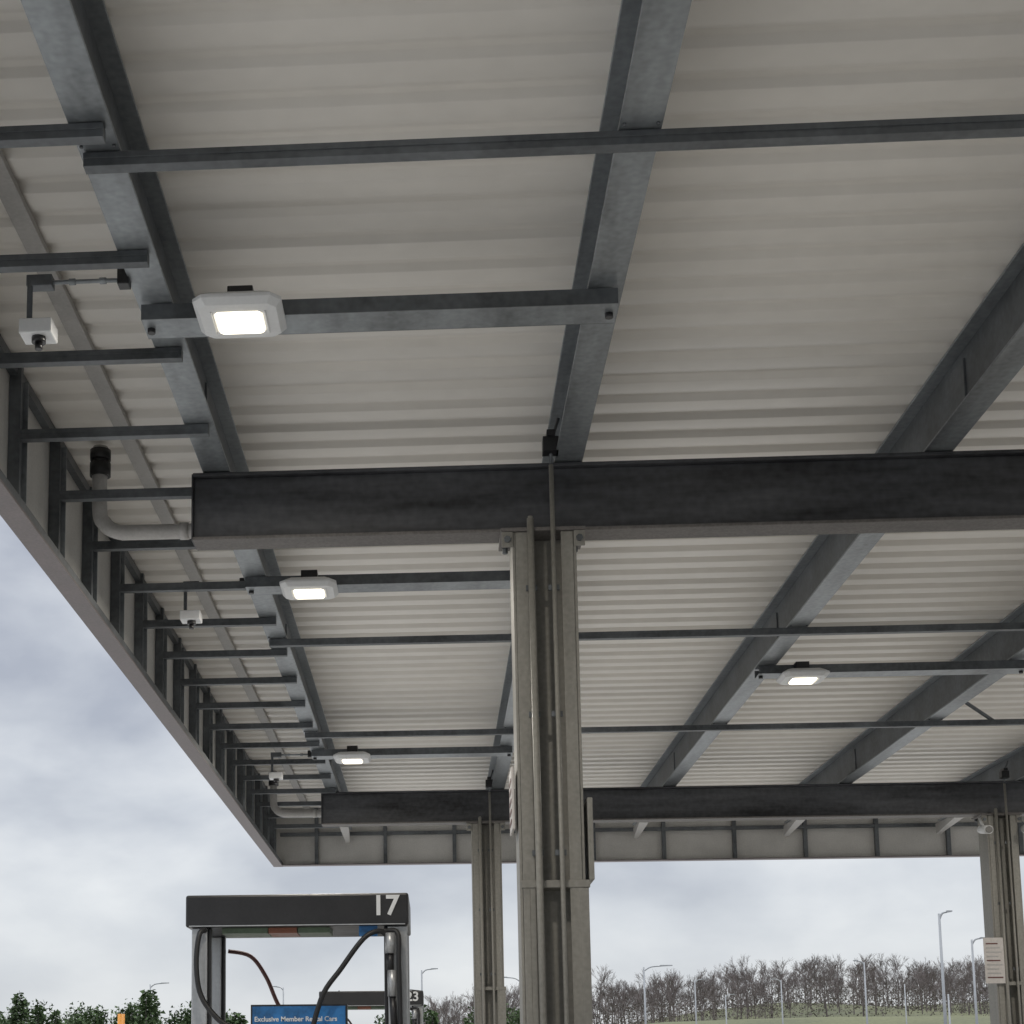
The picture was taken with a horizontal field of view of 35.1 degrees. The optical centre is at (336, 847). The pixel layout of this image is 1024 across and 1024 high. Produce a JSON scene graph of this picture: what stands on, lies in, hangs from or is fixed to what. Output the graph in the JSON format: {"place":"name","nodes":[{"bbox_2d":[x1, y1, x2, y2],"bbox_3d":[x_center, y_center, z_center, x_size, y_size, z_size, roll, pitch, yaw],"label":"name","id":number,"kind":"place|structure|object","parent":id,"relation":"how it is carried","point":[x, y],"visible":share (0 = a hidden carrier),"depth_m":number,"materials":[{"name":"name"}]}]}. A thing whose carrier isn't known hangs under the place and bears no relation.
{"place":"outdoors","nodes":[
{"label":"outdoors","id":0,"kind":"place"},
{"bbox_2d":[0,515,1023,1023],"label":"sky","id":1,"kind":"structure","parent":0,"point":[108,826],"materials":[{"name":"grey"}]},
{"bbox_2d":[639,1002,989,1023],"bbox_3d":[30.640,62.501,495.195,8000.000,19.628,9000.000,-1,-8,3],"label":"ground","id":2,"kind":"structure","parent":0,"point":[912,1018],"depth_m":286.16,"materials":[{"name":"green plant"}]},
{"bbox_2d":[694,979,704,1023],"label":"street lamp","id":3,"kind":"object","parent":2,"relation":"on","point":[695,999],"visible":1,"depth_m":157.54,"materials":[{"name":"metal"}]},
{"bbox_2d":[411,953,989,1023],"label":"bare woodland","id":4,"kind":"object","parent":2,"relation":"on","point":[920,978],"visible":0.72,"depth_m":322.52,"materials":[{"name":"brown plant"}]},
{"bbox_2d":[725,994,734,1023],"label":"street lamp","id":5,"kind":"object","parent":2,"relation":"on","point":[725,1006],"visible":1,"depth_m":172.02,"materials":[{"name":"metal"}]},
{"bbox_2d":[771,979,783,1023],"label":"street lamp","id":6,"kind":"object","parent":2,"relation":"on","point":[780,981],"visible":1,"depth_m":166.86,"materials":[{"name":"metal"}]},
{"bbox_2d":[904,984,906,1023],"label":"street lamp","id":7,"kind":"object","parent":2,"relation":"on","point":[905,1004],"visible":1,"depth_m":175.76,"materials":[{"name":"metal"}]},
{"bbox_2d":[999,761,1009,782],"bbox_3d":[7.707,-0.876,18.459,0.099,0.264,0.120,-1,-8,3],"label":"clamp","id":8,"kind":"object","parent":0,"point":[1004,773],"visible":1,"depth_m":18.42,"materials":[{"name":"black plastic"}]},
{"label":"asphalt lot","id":9,"kind":"structure","parent":0,"visible":0},
{"bbox_2d":[0,989,519,1023],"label":"evergreen tree line","id":10,"kind":"object","parent":9,"relation":"on","point":[149,1012],"visible":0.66,"depth_m":127.22,"materials":[{"name":"green plant"}]},
{"bbox_2d":[421,968,437,990],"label":"street lamp","id":11,"kind":"object","parent":9,"relation":"on","point":[422,976],"visible":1,"depth_m":123.59,"materials":[{"name":"metal"}]},
{"bbox_2d":[643,965,672,1023],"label":"street lamp","id":12,"kind":"object","parent":9,"relation":"on","point":[644,970],"visible":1,"depth_m":118.50,"materials":[{"name":"metal"}]},
{"bbox_2d":[853,960,867,1023],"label":"street lamp","id":13,"kind":"object","parent":9,"relation":"on","point":[863,963],"visible":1,"depth_m":127.27,"materials":[{"name":"metal"}]},
{"bbox_2d":[938,910,951,1023],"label":"street lamp","id":14,"kind":"object","parent":9,"relation":"on","point":[942,972],"visible":1,"depth_m":79.21,"materials":[{"name":"metal"}]},
{"bbox_2d":[947,994,950,1023],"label":"street lamp","id":15,"kind":"object","parent":9,"relation":"on","point":[949,1009],"visible":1,"depth_m":116.94,"materials":[{"name":"metal"}]},
{"bbox_2d":[971,937,984,1023],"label":"street lamp","id":16,"kind":"object","parent":9,"relation":"on","point":[974,987],"visible":0.96,"depth_m":95.64,"materials":[{"name":"metal"}]},
{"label":"concrete forecourt","id":17,"kind":"structure","parent":0,"visible":0},
{"bbox_2d":[117,1014,124,1023],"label":"marker pole","id":18,"kind":"object","parent":17,"relation":"on","point":[121,1018],"visible":1,"depth_m":9.83,"materials":[{"name":"orange plastic"}]},
{"bbox_3d":[0.247,2.746,8.449,2.900,0.150,2.000,-1,-8,3],"label":"pump island","id":19,"kind":"object","parent":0,"visible":0},
{"bbox_2d":[186,893,410,1023],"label":"fuel dispenser","id":20,"kind":"object","parent":19,"relation":"on","point":[213,922],"visible":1,"depth_m":8.64,"materials":[{"name":"black plastic"}]},
{"bbox_2d":[498,526,592,1023],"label":"shaft","id":21,"kind":"object","parent":19,"relation":"on","point":[570,541],"visible":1,"depth_m":8.59,"materials":[{"name":"paint"}]},
{"bbox_2d":[0,0,1023,866],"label":"fuel canopy","id":22,"kind":"object","parent":21,"relation":"on","point":[728,294],"visible":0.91,"depth_m":8.69,"materials":[{"name":"metal"}]},
{"bbox_2d":[19,269,130,350],"bbox_3d":[-1.107,-2.280,6.779,0.455,0.355,0.120,-1,-8,3],"label":"security camera","id":23,"kind":"object","parent":22,"relation":"attached to","point":[39,333],"visible":0.98,"depth_m":6.78,"materials":[{"name":"metal"}]},
{"bbox_2d":[180,578,244,629],"bbox_3d":[-0.845,-1.679,10.999,0.455,0.355,0.120,-1,-8,3],"label":"security camera","id":24,"kind":"object","parent":22,"relation":"attached to","point":[191,618],"visible":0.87,"depth_m":10.95,"materials":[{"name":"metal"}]},
{"bbox_2d":[192,285,286,338],"bbox_3d":[-0.412,-2.320,6.896,0.376,0.172,0.415,-1,-8,3],"label":"canopy light","id":25,"kind":"object","parent":22,"relation":"attached to","point":[243,311],"visible":1,"depth_m":6.78,"materials":[{"name":"white plastic"}]},
{"bbox_2d":[269,750,311,783],"bbox_3d":[-0.483,-0.848,16.829,0.455,0.355,0.120,-1,-8,3],"label":"security camera","id":26,"kind":"object","parent":22,"relation":"attached to","point":[276,777],"visible":0.95,"depth_m":16.83,"materials":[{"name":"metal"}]},
{"bbox_2d":[279,570,337,599],"bbox_3d":[-0.182,-1.770,10.751,0.376,0.172,0.415,-1,-8,3],"label":"canopy light","id":27,"kind":"object","parent":22,"relation":"attached to","point":[309,585],"visible":1,"depth_m":10.62,"materials":[{"name":"white plastic"}]},
{"bbox_2d":[333,746,370,763],"bbox_3d":[0.162,-0.958,16.453,0.376,0.172,0.415,-1,-8,3],"label":"canopy light","id":28,"kind":"object","parent":22,"relation":"attached to","point":[352,755],"visible":1,"depth_m":16.30,"materials":[{"name":"white plastic"}]},
{"bbox_2d":[485,770,493,791],"bbox_3d":[1.798,-0.789,18.814,0.099,0.264,0.120,-1,-8,3],"label":"clamp","id":29,"kind":"object","parent":22,"relation":"attached to","point":[488,782],"visible":0.99,"depth_m":18.77,"materials":[{"name":"black plastic"}]},
{"bbox_2d":[542,418,559,463],"bbox_3d":[1.172,-2.225,8.735,0.099,0.264,0.120,-1,-8,3],"label":"clamp","id":30,"kind":"object","parent":22,"relation":"attached to","point":[549,443],"visible":0.99,"depth_m":8.69,"materials":[{"name":"black plastic"}]},
{"bbox_2d":[776,661,829,684],"bbox_3d":[3.837,-1.444,13.207,0.376,0.172,0.415,-1,-8,3],"label":"canopy light","id":31,"kind":"object","parent":22,"relation":"attached to","point":[801,673],"visible":1,"depth_m":13.07,"materials":[{"name":"white plastic"}]},
{"bbox_2d":[509,766,514,835],"bbox_3d":[0.949,-0.250,8.685,0.018,0.340,0.270,-1,-8,3],"label":"warning sign","id":32,"kind":"object","parent":21,"relation":"attached to","point":[511,801],"visible":1,"depth_m":8.57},
{"bbox_2d":[526,464,568,1023],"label":"conduits","id":33,"kind":"object","parent":21,"relation":"attached to","point":[534,714],"visible":1,"depth_m":8.50,"materials":[{"name":"metal"}]},
{"bbox_2d":[584,797,594,883],"bbox_3d":[1.356,-0.029,8.623,0.031,0.440,0.320,-1,-8,3],"label":"notice sign","id":34,"kind":"object","parent":21,"relation":"attached to","point":[589,841],"visible":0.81,"depth_m":8.48,"materials":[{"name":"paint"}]},
{"bbox_3d":[0.873,4.182,18.528,2.900,0.150,2.000,-1,-8,3],"label":"pump island","id":35,"kind":"object","parent":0,"visible":0},
{"bbox_2d":[319,989,423,1023],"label":"fuel dispenser","id":36,"kind":"object","parent":35,"relation":"on","point":[364,1000],"visible":0.64,"depth_m":18.54,"materials":[{"name":"black plastic"}]},
{"bbox_2d":[466,821,505,1023],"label":"shaft","id":37,"kind":"object","parent":35,"relation":"on","point":[497,827],"visible":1,"depth_m":18.70,"materials":[{"name":"paint"}]},
{"bbox_2d":[478,792,495,1023],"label":"conduits","id":38,"kind":"object","parent":37,"relation":"attached to","point":[481,910],"visible":1,"depth_m":18.61,"materials":[{"name":"metal"}]},
{"bbox_3d":[7.710,4.081,18.117,1.800,0.150,2.000,-1,-8,3],"label":"pump island","id":39,"kind":"object","parent":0,"visible":0},
{"bbox_2d":[971,813,1023,1023],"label":"shaft","id":40,"kind":"object","parent":39,"relation":"on","point":[992,921],"visible":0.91,"depth_m":18.38,"materials":[{"name":"paint"}]},
{"bbox_2d":[977,817,992,833],"bbox_3d":[7.383,-0.258,18.250,0.097,0.238,0.320,-1,-8,3],"label":"security camera","id":41,"kind":"object","parent":40,"relation":"attached to","point":[982,828],"visible":1,"depth_m":18.15,"materials":[{"name":"white plastic"}]},
{"bbox_2d":[983,938,1005,983],"bbox_3d":[7.472,1.278,18.181,0.220,0.520,0.016,-1,-8,3],"label":"notice sign","id":42,"kind":"object","parent":40,"relation":"attached to","point":[994,960],"visible":1,"depth_m":18.18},
{"bbox_2d":[994,783,1021,1023],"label":"conduits","id":43,"kind":"object","parent":40,"relation":"attached to","point":[1001,902],"visible":1,"depth_m":18.25,"materials":[{"name":"metal"}]},
{"bbox_2d":[1021,816,1023,832],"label":"security camera","id":44,"kind":"object","parent":40,"relation":"attached to","point":[1022,826],"visible":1,"depth_m":18.30,"materials":[{"name":"white plastic"}]}
]}

